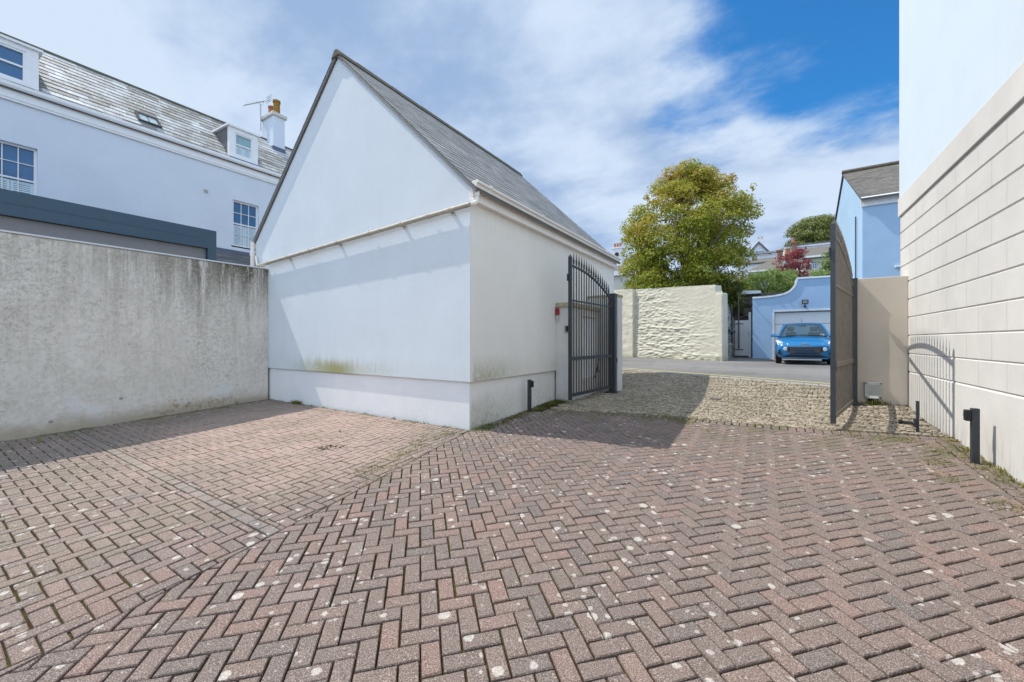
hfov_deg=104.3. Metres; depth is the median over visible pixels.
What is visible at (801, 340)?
hatchback
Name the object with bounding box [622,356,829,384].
lane
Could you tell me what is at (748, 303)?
garage trim
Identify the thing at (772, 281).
bamboo shrub
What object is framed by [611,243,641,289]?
stucco villa
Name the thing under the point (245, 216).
window
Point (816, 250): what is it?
cream house
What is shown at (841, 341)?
iron gate
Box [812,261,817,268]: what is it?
window
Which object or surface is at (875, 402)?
weeds
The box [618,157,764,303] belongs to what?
maple tree
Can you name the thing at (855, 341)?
hinge post
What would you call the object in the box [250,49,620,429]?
gabled garage
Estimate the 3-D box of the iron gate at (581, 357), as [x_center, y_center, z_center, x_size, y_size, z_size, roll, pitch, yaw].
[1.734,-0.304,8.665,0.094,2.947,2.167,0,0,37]
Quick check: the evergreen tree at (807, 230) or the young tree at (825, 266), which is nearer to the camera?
the young tree at (825, 266)
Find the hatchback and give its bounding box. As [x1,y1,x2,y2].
[771,318,829,363]
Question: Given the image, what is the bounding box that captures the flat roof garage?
[0,188,215,260]
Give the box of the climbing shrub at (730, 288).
[715,276,746,348]
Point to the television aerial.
(269, 100)
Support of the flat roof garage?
on the ground
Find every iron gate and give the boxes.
[567,253,612,399]
[829,220,853,423]
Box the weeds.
[34,398,1023,516]
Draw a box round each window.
[0,42,25,82]
[0,140,36,195]
[232,200,257,250]
[235,133,252,160]
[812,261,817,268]
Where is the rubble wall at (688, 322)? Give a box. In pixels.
[614,285,727,360]
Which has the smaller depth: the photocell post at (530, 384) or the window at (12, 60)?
the photocell post at (530, 384)
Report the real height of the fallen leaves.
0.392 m
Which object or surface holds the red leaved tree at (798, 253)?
on the ground
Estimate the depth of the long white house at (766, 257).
42.20 m
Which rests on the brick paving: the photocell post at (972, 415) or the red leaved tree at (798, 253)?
the photocell post at (972, 415)
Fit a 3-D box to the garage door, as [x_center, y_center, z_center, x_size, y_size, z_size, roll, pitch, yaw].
[12.601,-0.232,17.041,2.270,2.005,0.050,0,0,33]
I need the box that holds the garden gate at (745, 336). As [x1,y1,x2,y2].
[735,312,750,356]
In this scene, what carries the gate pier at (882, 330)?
on the ground
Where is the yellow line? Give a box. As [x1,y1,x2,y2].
[630,368,829,383]
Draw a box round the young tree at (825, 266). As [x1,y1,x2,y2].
[817,251,829,271]
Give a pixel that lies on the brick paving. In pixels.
(826, 519)
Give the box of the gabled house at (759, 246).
[751,236,771,255]
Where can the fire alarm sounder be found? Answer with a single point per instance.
(557, 312)
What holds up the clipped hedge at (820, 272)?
on the ground
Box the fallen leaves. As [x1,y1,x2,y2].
[90,400,1014,491]
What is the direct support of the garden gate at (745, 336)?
attached to the stone wall at (731, 338)
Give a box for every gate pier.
[587,294,622,390]
[857,276,907,404]
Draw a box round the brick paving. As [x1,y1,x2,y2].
[0,399,1023,681]
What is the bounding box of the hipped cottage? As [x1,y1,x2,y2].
[746,260,784,285]
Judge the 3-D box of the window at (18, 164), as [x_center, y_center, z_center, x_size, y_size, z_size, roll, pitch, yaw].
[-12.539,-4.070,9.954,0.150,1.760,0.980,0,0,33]
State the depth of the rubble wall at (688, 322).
17.74 m
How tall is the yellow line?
0.675 m
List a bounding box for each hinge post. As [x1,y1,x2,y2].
[604,293,620,393]
[851,278,865,405]
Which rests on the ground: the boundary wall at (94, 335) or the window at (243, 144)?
the boundary wall at (94, 335)
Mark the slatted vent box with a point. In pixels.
(873, 390)
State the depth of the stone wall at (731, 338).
18.01 m
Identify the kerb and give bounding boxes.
[623,369,829,386]
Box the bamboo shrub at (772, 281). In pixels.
[743,266,800,292]
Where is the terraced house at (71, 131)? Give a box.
[0,32,292,266]
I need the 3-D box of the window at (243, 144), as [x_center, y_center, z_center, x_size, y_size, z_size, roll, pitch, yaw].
[-9.713,-7.010,14.396,0.070,0.800,0.590,0,0,33]
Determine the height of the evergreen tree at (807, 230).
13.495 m
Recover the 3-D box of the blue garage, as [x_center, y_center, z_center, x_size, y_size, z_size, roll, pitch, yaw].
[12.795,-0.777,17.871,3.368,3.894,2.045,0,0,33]
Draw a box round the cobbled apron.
[551,369,950,437]
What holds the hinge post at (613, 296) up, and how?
on the ground
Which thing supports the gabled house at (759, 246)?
on the ground
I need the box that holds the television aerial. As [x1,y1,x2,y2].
[243,95,271,130]
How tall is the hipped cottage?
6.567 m
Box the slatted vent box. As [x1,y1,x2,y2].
[864,382,881,402]
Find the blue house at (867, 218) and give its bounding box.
[835,161,900,278]
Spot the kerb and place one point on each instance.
(795, 383)
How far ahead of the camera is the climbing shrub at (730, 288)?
19.33 m
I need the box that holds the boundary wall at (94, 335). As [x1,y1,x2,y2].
[0,230,267,441]
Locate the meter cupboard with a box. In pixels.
[555,302,599,400]
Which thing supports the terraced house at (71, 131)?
on the ground
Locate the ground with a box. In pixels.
[0,289,1023,681]
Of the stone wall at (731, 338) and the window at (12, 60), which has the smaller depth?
the window at (12, 60)
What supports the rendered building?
on the ground
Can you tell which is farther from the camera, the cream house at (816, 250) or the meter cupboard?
the cream house at (816, 250)
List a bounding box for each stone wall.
[728,305,734,358]
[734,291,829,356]
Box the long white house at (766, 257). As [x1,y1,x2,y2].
[735,251,776,278]
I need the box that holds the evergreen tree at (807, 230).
[781,214,834,254]
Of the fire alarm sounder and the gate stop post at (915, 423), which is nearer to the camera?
the gate stop post at (915, 423)
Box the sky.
[0,0,898,281]
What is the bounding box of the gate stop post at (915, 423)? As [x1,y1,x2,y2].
[898,401,918,431]
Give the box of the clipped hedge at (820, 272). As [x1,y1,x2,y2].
[806,268,829,275]
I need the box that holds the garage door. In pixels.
[775,311,829,358]
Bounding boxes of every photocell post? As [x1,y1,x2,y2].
[527,379,533,411]
[963,408,979,464]
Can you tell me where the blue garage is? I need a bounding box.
[752,275,829,358]
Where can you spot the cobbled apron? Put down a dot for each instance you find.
(637, 386)
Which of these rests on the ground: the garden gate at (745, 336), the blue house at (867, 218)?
the blue house at (867, 218)
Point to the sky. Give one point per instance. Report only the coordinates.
(589, 101)
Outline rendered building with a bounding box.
[898,0,1023,483]
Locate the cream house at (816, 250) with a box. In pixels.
[776,238,829,275]
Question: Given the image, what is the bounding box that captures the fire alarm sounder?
[555,308,558,320]
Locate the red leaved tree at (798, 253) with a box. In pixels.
[771,246,816,280]
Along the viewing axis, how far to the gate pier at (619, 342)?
9.73 m

